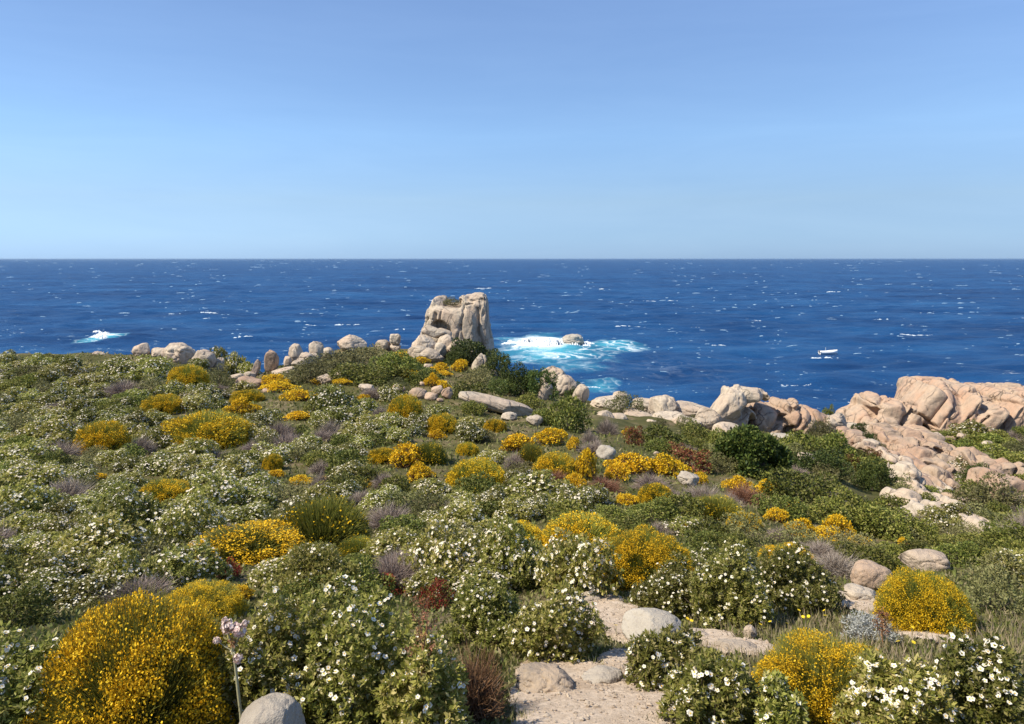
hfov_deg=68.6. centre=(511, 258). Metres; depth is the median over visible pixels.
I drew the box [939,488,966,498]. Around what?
green shrub
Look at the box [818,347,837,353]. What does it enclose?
boat
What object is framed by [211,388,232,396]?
rockrose shrub
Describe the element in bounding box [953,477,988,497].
green shrub
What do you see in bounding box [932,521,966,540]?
olive shrub
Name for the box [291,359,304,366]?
boulder
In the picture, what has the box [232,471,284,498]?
rockrose shrub
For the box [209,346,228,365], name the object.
rockrose shrub
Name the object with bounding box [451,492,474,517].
rockrose shrub
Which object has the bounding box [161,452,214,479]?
rockrose shrub
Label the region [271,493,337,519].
rockrose shrub
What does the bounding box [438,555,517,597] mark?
rockrose shrub
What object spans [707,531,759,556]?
green shrub
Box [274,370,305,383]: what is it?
olive shrub
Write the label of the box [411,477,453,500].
rockrose shrub
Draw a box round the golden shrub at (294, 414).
[281,411,312,420]
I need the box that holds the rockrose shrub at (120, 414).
[104,409,129,426]
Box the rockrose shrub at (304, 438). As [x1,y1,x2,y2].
[284,430,322,454]
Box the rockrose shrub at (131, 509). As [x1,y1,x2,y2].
[73,484,164,549]
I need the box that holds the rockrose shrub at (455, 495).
[440,488,477,504]
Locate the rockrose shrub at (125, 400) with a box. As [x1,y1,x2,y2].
[109,396,140,406]
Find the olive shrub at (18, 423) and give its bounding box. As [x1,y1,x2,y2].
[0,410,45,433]
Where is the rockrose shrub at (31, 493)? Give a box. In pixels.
[0,477,58,516]
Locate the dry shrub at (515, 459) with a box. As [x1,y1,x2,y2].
[499,450,528,468]
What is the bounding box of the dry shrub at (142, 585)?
[87,567,177,606]
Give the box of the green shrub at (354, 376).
[326,361,409,387]
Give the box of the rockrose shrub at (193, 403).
[179,392,215,412]
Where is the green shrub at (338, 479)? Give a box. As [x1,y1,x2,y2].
[325,471,369,493]
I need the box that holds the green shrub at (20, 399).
[4,396,32,406]
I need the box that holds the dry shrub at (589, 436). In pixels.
[579,428,600,443]
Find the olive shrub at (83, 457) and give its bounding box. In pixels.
[56,453,99,468]
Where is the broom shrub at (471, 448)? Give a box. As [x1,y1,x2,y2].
[455,441,479,456]
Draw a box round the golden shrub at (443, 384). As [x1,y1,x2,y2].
[436,380,450,388]
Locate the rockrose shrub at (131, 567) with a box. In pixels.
[88,544,165,599]
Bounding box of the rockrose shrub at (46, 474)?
[0,461,73,490]
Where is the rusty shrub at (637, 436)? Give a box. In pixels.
[622,425,644,445]
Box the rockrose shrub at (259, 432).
[247,425,278,441]
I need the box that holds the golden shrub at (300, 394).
[279,388,317,401]
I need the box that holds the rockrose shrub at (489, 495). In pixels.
[474,484,511,512]
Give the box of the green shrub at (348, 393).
[335,390,354,399]
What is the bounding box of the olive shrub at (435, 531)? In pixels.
[416,520,460,547]
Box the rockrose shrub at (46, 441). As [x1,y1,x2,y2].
[31,437,54,447]
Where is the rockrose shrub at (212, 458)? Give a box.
[190,453,227,474]
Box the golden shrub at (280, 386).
[257,381,299,392]
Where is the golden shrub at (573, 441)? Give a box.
[566,436,578,450]
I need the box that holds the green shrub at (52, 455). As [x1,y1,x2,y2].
[30,450,76,468]
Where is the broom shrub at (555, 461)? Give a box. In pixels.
[531,451,577,479]
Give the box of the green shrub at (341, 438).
[326,433,355,447]
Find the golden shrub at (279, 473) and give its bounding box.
[269,469,285,477]
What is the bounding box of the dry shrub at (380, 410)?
[370,403,386,416]
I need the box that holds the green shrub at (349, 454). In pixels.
[323,446,372,475]
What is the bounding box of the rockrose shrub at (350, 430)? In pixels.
[335,426,366,440]
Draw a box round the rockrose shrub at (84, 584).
[53,572,129,609]
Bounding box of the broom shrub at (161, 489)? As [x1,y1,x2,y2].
[139,477,190,503]
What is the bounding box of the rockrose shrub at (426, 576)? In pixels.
[396,564,461,596]
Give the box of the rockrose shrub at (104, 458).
[93,448,132,466]
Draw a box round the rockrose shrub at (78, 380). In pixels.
[67,374,97,388]
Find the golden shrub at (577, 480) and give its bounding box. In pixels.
[563,470,586,488]
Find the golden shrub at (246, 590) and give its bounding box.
[229,583,254,600]
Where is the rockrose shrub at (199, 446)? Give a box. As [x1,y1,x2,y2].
[152,435,219,468]
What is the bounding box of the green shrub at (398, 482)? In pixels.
[378,473,412,497]
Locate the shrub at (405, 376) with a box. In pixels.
[400,369,417,380]
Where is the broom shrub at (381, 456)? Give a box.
[367,447,397,464]
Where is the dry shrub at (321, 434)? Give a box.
[308,429,332,441]
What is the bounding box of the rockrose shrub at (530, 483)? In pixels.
[502,468,573,508]
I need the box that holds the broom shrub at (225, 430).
[160,408,256,449]
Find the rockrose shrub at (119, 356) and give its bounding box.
[104,353,130,364]
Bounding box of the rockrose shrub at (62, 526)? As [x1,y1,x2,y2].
[23,514,82,540]
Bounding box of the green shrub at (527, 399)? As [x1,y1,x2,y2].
[514,391,547,409]
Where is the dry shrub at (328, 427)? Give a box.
[314,417,343,434]
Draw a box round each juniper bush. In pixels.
[443,337,497,365]
[443,347,470,365]
[479,347,511,377]
[485,376,519,394]
[499,361,537,394]
[522,366,558,400]
[564,381,579,397]
[788,446,854,481]
[851,422,868,431]
[851,452,897,491]
[863,429,879,441]
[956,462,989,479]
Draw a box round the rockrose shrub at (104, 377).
[80,371,117,384]
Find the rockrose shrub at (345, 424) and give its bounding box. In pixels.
[341,421,356,430]
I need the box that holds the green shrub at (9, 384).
[0,378,32,389]
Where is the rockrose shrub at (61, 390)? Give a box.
[43,384,77,401]
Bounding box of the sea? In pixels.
[0,259,1023,414]
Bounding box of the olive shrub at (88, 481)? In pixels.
[73,474,101,493]
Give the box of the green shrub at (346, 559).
[328,552,381,570]
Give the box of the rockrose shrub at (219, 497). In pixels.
[174,469,251,509]
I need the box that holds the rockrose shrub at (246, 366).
[237,361,260,375]
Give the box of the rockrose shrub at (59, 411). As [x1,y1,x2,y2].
[37,406,71,419]
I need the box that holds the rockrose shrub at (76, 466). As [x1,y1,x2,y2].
[64,460,98,476]
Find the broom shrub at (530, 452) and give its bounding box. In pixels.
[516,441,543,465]
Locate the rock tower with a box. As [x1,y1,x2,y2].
[420,292,493,359]
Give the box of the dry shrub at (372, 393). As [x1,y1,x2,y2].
[359,385,381,398]
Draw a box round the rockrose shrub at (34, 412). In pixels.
[29,407,53,417]
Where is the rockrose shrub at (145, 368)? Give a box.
[122,354,173,381]
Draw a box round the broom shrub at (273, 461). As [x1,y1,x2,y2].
[261,453,283,469]
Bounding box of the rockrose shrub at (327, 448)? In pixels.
[318,443,345,459]
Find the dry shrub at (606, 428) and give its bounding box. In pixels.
[594,415,622,434]
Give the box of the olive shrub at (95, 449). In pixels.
[82,444,109,462]
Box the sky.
[0,0,1023,258]
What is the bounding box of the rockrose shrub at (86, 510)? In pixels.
[70,503,110,519]
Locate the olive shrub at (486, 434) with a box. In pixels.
[472,429,498,443]
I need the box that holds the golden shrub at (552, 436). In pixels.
[532,427,568,446]
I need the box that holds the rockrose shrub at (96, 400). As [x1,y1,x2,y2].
[78,398,109,408]
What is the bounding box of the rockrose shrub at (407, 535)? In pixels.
[357,525,434,559]
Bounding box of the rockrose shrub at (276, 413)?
[261,408,284,420]
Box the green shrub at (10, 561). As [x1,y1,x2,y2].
[0,551,33,578]
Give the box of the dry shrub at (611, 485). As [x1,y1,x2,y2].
[587,475,627,493]
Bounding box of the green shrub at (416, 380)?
[403,367,444,386]
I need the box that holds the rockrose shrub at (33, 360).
[21,352,56,369]
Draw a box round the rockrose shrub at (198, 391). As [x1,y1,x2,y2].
[187,389,211,397]
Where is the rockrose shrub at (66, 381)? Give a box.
[59,376,77,384]
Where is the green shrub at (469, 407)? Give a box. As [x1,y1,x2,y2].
[460,400,487,415]
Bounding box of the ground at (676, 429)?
[0,347,1023,723]
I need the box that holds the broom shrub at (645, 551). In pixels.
[594,518,699,591]
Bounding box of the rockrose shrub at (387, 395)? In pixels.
[376,383,407,402]
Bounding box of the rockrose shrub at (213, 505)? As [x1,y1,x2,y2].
[193,502,227,519]
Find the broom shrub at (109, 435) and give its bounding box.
[72,419,131,454]
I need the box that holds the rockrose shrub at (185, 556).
[145,535,236,591]
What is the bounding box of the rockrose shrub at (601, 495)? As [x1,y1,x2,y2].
[576,482,614,504]
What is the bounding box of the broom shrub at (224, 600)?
[161,577,251,621]
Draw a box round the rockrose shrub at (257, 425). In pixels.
[244,418,263,431]
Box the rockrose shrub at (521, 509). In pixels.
[492,496,541,521]
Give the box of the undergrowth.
[0,348,1023,723]
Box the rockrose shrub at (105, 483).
[90,475,135,495]
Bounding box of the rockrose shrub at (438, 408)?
[425,404,450,417]
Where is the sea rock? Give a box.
[562,334,583,344]
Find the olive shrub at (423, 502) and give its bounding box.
[406,485,451,518]
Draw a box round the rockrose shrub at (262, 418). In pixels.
[242,410,275,427]
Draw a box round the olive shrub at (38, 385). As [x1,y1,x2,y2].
[32,377,52,390]
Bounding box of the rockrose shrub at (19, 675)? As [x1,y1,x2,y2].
[0,620,71,723]
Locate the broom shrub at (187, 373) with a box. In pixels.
[165,363,210,385]
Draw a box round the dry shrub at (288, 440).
[258,428,301,452]
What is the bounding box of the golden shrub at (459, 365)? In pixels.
[450,359,468,371]
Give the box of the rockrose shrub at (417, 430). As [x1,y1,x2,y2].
[405,423,427,437]
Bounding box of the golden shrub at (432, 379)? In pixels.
[423,372,440,386]
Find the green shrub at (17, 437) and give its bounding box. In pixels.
[1,433,33,453]
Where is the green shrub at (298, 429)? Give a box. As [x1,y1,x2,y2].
[288,424,309,437]
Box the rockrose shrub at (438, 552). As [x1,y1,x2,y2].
[398,513,489,580]
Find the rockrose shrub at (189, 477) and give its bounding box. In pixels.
[180,467,221,487]
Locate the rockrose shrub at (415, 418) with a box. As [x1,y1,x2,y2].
[402,412,431,428]
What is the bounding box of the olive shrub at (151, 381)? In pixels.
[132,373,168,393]
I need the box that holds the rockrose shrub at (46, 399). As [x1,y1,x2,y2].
[32,393,65,405]
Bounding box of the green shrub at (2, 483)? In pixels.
[0,477,31,498]
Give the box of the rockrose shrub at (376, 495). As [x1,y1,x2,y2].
[358,483,404,510]
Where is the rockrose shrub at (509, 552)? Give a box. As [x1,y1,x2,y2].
[479,514,551,589]
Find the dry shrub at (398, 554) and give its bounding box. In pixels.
[377,548,420,567]
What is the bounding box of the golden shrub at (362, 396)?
[357,394,370,399]
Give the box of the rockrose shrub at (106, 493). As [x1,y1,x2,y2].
[86,481,153,505]
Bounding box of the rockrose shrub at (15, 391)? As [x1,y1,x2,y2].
[4,385,34,397]
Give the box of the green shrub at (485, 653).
[468,642,503,693]
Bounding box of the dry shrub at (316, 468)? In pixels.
[303,456,331,474]
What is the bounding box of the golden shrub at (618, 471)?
[603,462,630,481]
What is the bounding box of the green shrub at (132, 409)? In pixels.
[121,406,144,415]
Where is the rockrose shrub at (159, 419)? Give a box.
[128,408,172,426]
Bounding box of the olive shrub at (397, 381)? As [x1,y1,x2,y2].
[387,376,410,389]
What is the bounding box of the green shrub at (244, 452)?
[220,449,261,464]
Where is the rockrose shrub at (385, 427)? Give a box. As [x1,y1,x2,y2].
[372,421,399,439]
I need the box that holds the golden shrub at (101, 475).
[96,473,106,479]
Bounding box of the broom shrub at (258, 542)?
[188,518,310,565]
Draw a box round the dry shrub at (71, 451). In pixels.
[39,437,90,460]
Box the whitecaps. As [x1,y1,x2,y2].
[21,261,1022,402]
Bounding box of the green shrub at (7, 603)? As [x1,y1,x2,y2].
[0,580,58,628]
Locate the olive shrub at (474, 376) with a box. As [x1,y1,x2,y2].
[462,364,492,384]
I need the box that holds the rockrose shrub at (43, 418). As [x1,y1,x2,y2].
[22,412,55,430]
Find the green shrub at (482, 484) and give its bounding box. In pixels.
[446,470,510,501]
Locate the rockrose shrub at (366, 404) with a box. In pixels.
[351,397,381,413]
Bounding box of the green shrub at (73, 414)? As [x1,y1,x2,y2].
[63,411,89,421]
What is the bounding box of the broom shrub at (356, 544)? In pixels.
[337,533,371,556]
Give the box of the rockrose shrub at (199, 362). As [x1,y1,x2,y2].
[188,358,209,368]
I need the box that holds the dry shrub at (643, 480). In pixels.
[628,468,673,488]
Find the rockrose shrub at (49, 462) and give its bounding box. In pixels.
[37,460,66,473]
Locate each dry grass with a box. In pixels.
[507,591,712,723]
[689,598,1023,684]
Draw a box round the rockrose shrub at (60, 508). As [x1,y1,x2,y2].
[35,498,83,524]
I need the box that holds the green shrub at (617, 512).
[592,503,638,528]
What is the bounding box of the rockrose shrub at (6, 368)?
[0,366,13,371]
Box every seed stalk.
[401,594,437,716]
[872,607,893,643]
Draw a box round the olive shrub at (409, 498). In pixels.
[371,489,430,513]
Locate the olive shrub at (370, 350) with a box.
[344,343,386,360]
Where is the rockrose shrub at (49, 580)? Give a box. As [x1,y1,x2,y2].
[8,565,76,605]
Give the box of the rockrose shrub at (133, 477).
[107,469,149,486]
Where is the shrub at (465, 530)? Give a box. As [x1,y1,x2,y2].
[444,519,495,551]
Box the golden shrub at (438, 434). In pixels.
[427,428,447,439]
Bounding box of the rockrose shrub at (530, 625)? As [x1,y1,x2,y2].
[503,580,611,663]
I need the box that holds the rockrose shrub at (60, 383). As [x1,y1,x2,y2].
[41,378,70,389]
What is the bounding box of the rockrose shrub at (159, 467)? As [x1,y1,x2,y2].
[133,449,184,477]
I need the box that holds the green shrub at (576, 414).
[547,393,592,432]
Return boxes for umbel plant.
[212,616,249,720]
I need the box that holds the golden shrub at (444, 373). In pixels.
[435,370,453,375]
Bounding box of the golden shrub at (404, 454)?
[388,441,424,467]
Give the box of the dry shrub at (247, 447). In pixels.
[236,440,266,450]
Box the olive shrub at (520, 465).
[504,460,533,471]
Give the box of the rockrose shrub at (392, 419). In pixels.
[375,411,409,427]
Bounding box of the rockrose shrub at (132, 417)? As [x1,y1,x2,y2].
[118,409,150,427]
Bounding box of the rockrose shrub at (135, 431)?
[124,421,149,438]
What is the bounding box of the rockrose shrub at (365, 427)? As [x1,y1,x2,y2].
[353,420,384,439]
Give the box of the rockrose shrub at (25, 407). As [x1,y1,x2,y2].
[4,400,46,417]
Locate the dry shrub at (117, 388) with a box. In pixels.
[99,375,148,397]
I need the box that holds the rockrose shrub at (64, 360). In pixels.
[55,355,82,366]
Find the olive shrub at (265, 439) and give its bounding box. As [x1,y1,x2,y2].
[250,431,280,448]
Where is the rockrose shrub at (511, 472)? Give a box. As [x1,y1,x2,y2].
[504,466,533,485]
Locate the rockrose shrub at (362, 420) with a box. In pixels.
[353,414,380,429]
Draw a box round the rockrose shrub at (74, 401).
[57,392,99,410]
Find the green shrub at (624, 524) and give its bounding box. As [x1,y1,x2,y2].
[611,514,658,532]
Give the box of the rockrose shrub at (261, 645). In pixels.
[216,580,346,723]
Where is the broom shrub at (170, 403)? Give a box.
[139,392,184,414]
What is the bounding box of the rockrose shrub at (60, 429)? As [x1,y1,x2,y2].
[22,414,85,446]
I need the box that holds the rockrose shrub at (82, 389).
[74,386,95,397]
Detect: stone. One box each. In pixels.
[862,439,880,446]
[888,450,899,455]
[946,436,955,443]
[957,433,971,437]
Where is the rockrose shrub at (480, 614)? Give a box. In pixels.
[438,572,522,651]
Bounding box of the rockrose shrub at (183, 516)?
[153,491,227,549]
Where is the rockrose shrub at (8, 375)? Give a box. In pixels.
[0,372,17,381]
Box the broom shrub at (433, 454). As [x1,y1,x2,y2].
[413,441,449,465]
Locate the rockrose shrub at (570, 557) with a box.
[533,526,624,598]
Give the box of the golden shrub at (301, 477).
[289,474,312,484]
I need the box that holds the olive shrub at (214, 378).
[208,362,234,387]
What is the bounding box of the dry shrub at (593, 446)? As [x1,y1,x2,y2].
[571,435,603,454]
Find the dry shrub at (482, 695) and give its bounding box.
[445,628,515,723]
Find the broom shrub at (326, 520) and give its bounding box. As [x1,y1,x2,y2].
[274,489,373,550]
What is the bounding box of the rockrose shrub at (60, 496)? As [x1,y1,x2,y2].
[16,488,70,509]
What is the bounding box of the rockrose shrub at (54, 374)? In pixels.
[22,365,67,386]
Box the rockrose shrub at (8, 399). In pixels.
[0,392,15,406]
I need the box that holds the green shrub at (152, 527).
[137,520,194,552]
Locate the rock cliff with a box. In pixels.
[835,376,1023,432]
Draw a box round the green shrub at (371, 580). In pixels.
[339,553,396,602]
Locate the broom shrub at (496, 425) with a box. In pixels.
[483,418,506,432]
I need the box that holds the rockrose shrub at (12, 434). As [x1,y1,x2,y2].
[2,426,42,444]
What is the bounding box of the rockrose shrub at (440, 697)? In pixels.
[374,630,474,723]
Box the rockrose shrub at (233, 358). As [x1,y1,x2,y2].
[224,351,245,374]
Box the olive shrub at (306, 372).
[285,356,331,381]
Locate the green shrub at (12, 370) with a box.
[6,368,28,375]
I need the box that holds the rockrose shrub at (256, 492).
[230,482,278,508]
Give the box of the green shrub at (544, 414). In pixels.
[531,407,560,425]
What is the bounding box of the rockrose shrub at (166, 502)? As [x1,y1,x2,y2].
[144,497,192,526]
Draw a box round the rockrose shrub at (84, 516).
[67,514,118,528]
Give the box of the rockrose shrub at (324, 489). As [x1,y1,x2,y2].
[299,480,350,502]
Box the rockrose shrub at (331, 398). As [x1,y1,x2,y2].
[302,383,358,417]
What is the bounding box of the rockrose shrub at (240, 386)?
[232,380,257,390]
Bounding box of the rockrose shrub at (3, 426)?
[0,420,12,433]
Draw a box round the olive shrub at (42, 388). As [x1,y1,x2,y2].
[36,383,58,394]
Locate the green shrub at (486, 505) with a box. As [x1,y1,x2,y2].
[468,500,516,519]
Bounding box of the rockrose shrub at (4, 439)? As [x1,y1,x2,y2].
[0,436,6,445]
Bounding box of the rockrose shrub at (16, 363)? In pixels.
[6,360,28,368]
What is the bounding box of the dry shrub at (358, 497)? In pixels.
[346,487,371,505]
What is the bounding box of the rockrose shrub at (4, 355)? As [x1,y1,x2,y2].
[0,349,23,362]
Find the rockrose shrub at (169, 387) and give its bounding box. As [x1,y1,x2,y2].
[149,379,185,395]
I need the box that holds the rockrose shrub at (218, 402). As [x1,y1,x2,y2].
[201,392,227,407]
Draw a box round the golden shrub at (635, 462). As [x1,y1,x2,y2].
[602,451,652,474]
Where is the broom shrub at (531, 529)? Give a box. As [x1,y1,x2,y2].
[486,519,545,546]
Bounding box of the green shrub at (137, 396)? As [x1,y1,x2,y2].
[130,394,148,406]
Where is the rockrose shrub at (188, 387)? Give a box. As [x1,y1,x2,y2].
[175,382,195,395]
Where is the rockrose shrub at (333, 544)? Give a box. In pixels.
[300,542,339,573]
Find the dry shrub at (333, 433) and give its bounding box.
[323,429,348,441]
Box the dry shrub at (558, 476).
[540,467,565,484]
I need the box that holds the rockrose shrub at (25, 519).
[0,509,66,536]
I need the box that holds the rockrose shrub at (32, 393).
[17,388,45,401]
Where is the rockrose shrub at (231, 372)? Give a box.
[224,361,243,374]
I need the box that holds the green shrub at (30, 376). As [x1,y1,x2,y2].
[12,372,49,388]
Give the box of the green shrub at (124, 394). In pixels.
[111,392,132,397]
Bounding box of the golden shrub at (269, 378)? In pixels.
[260,373,290,384]
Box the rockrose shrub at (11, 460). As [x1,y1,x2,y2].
[2,459,21,468]
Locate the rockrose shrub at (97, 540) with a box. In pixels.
[53,510,162,572]
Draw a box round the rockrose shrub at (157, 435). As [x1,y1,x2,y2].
[136,425,174,447]
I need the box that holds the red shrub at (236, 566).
[214,556,241,578]
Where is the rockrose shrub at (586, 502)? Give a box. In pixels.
[548,481,595,512]
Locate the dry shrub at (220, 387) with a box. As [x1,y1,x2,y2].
[213,385,227,390]
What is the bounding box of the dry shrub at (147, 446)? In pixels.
[126,433,160,454]
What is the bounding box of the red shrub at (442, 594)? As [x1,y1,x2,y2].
[416,578,456,610]
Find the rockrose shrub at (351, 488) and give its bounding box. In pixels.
[332,479,363,497]
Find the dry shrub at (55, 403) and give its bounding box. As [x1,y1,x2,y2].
[43,402,63,408]
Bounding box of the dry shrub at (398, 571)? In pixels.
[360,548,421,593]
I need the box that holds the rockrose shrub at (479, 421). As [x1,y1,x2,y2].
[456,416,485,426]
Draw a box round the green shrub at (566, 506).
[544,497,585,521]
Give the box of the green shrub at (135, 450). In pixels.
[109,443,147,461]
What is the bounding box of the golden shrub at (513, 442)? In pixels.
[499,432,534,452]
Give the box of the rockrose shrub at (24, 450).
[0,438,63,465]
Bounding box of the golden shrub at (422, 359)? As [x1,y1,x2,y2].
[413,356,430,363]
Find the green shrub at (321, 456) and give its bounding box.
[300,450,336,467]
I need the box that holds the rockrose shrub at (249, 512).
[211,500,274,526]
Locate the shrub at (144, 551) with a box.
[135,534,193,571]
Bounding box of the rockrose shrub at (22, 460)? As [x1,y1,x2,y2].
[9,457,40,469]
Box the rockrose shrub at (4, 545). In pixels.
[0,536,21,557]
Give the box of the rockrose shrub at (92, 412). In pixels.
[74,406,108,423]
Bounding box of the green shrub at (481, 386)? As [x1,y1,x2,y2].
[451,380,488,399]
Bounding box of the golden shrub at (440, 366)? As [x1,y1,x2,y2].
[430,362,449,370]
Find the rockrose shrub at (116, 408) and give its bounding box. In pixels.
[105,404,131,414]
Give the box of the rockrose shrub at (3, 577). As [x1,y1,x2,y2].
[0,560,19,598]
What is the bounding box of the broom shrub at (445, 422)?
[426,411,457,433]
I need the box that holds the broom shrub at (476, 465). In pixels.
[444,455,505,490]
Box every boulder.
[92,351,104,354]
[131,343,149,356]
[151,347,163,356]
[163,342,195,363]
[192,349,216,368]
[212,357,224,372]
[231,373,244,379]
[234,376,262,387]
[239,692,305,723]
[244,371,255,377]
[251,359,260,375]
[264,350,278,372]
[271,366,293,373]
[283,356,291,366]
[288,343,302,361]
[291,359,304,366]
[297,352,313,363]
[309,341,323,357]
[317,372,345,384]
[320,347,334,359]
[337,334,366,350]
[358,384,374,390]
[375,340,389,349]
[390,334,400,344]
[390,344,400,351]
[407,345,426,357]
[409,387,426,398]
[411,334,436,348]
[419,348,444,362]
[421,325,445,337]
[424,392,437,400]
[431,385,442,394]
[434,342,445,356]
[436,334,452,358]
[438,328,451,335]
[441,387,452,398]
[447,340,467,354]
[458,391,532,415]
[471,353,486,368]
[501,412,516,420]
[515,662,573,692]
[526,415,542,425]
[537,382,552,399]
[541,366,565,383]
[555,375,577,396]
[565,591,600,600]
[572,384,589,402]
[581,665,622,683]
[590,395,628,409]
[596,445,615,460]
[597,410,613,417]
[612,413,627,419]
[613,391,627,399]
[621,608,682,640]
[623,407,652,416]
[632,398,649,411]
[648,395,678,413]
[652,411,685,419]
[672,415,701,425]
[676,400,704,417]
[677,471,698,486]
[684,628,708,635]
[695,407,721,429]
[712,422,738,432]
[715,638,756,653]
[743,625,756,638]
[770,433,792,437]
[822,412,846,433]
[844,583,877,600]
[845,422,856,428]
[850,559,892,592]
[898,548,950,571]
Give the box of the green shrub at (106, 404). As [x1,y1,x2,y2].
[93,398,123,411]
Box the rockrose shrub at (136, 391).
[125,388,149,397]
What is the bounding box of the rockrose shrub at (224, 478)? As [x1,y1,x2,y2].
[206,472,241,491]
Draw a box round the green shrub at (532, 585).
[503,560,546,592]
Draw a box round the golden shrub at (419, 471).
[406,461,435,482]
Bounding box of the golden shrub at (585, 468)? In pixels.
[574,445,598,480]
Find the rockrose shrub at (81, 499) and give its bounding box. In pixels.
[68,489,105,509]
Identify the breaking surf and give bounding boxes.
[93,330,109,338]
[502,337,594,346]
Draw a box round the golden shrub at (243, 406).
[222,396,261,415]
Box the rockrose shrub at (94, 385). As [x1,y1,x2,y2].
[85,382,109,390]
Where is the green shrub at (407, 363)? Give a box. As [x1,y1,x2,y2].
[361,350,430,380]
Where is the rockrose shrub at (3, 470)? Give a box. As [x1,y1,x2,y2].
[0,468,31,481]
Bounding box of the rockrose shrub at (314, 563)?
[266,539,365,607]
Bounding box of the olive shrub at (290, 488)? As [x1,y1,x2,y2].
[262,480,314,509]
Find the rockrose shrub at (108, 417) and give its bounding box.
[92,409,115,423]
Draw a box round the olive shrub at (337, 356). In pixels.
[300,346,376,378]
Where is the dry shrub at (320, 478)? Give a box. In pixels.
[310,469,330,485]
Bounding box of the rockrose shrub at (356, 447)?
[334,441,367,455]
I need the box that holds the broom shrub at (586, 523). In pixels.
[540,508,625,549]
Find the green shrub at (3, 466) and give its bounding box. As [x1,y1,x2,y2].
[0,460,9,478]
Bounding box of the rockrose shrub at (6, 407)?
[0,402,18,413]
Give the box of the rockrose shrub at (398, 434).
[385,427,411,443]
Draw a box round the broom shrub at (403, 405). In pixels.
[386,391,423,420]
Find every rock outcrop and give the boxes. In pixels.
[710,384,769,425]
[746,397,826,434]
[836,422,1023,505]
[875,447,990,533]
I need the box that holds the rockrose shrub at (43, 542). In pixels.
[20,531,64,559]
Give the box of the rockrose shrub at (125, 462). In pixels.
[108,454,152,473]
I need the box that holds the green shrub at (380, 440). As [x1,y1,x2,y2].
[365,432,391,446]
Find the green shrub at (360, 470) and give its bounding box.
[349,465,385,480]
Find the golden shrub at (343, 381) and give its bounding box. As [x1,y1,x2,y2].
[333,378,352,384]
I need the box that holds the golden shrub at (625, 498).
[615,492,640,505]
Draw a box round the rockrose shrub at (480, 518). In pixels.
[429,499,493,536]
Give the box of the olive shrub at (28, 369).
[10,362,47,376]
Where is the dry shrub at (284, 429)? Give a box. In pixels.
[263,419,297,436]
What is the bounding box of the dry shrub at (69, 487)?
[49,472,100,500]
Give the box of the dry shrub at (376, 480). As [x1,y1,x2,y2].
[367,472,394,488]
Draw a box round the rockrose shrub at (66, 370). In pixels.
[50,361,89,377]
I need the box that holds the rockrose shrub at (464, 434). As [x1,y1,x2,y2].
[455,420,489,442]
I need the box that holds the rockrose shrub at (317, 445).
[297,441,326,460]
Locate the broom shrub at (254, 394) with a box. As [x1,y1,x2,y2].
[228,388,265,401]
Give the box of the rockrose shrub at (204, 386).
[195,382,220,393]
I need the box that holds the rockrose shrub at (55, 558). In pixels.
[3,548,97,595]
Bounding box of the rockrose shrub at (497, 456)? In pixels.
[477,449,508,463]
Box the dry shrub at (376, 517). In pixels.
[364,499,413,530]
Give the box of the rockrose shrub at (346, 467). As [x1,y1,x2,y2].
[328,459,367,479]
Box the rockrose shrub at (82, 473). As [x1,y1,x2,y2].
[59,468,98,484]
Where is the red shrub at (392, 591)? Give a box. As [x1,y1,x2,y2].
[368,571,406,598]
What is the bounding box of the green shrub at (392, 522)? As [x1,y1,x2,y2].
[377,513,426,535]
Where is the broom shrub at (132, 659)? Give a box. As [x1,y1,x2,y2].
[14,580,238,723]
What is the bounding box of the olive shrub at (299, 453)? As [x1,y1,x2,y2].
[285,442,320,461]
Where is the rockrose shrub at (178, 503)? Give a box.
[167,497,211,525]
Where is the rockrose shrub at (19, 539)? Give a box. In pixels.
[6,528,46,558]
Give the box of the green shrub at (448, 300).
[443,296,459,305]
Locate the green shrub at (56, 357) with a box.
[40,353,70,364]
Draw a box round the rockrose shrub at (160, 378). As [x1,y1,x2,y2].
[142,373,167,383]
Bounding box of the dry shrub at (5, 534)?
[0,520,25,554]
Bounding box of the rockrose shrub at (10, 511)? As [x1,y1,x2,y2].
[0,502,30,533]
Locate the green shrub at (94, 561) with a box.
[66,554,120,580]
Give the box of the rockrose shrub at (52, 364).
[38,363,62,370]
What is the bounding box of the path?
[510,591,972,723]
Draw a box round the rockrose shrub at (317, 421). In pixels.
[306,410,341,427]
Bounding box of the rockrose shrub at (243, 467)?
[215,453,262,480]
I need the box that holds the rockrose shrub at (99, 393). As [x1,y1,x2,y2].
[87,390,110,398]
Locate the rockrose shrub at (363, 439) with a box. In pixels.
[348,434,374,448]
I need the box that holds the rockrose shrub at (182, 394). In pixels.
[179,391,198,398]
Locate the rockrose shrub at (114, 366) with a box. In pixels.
[95,357,140,381]
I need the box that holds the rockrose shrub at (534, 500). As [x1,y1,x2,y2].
[522,492,556,516]
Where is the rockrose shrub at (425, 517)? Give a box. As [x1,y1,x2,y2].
[411,510,439,531]
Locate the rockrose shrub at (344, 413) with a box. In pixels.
[320,404,364,426]
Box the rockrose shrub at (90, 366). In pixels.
[81,363,100,372]
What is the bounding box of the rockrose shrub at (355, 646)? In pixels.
[269,570,432,723]
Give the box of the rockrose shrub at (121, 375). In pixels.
[110,373,132,382]
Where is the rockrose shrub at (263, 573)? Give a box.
[244,552,319,589]
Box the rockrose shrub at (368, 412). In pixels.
[363,409,374,419]
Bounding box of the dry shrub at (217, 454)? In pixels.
[208,447,228,463]
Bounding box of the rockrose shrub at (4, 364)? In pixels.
[0,360,16,367]
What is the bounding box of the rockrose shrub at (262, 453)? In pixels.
[246,440,296,463]
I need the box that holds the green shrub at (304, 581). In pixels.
[263,574,335,610]

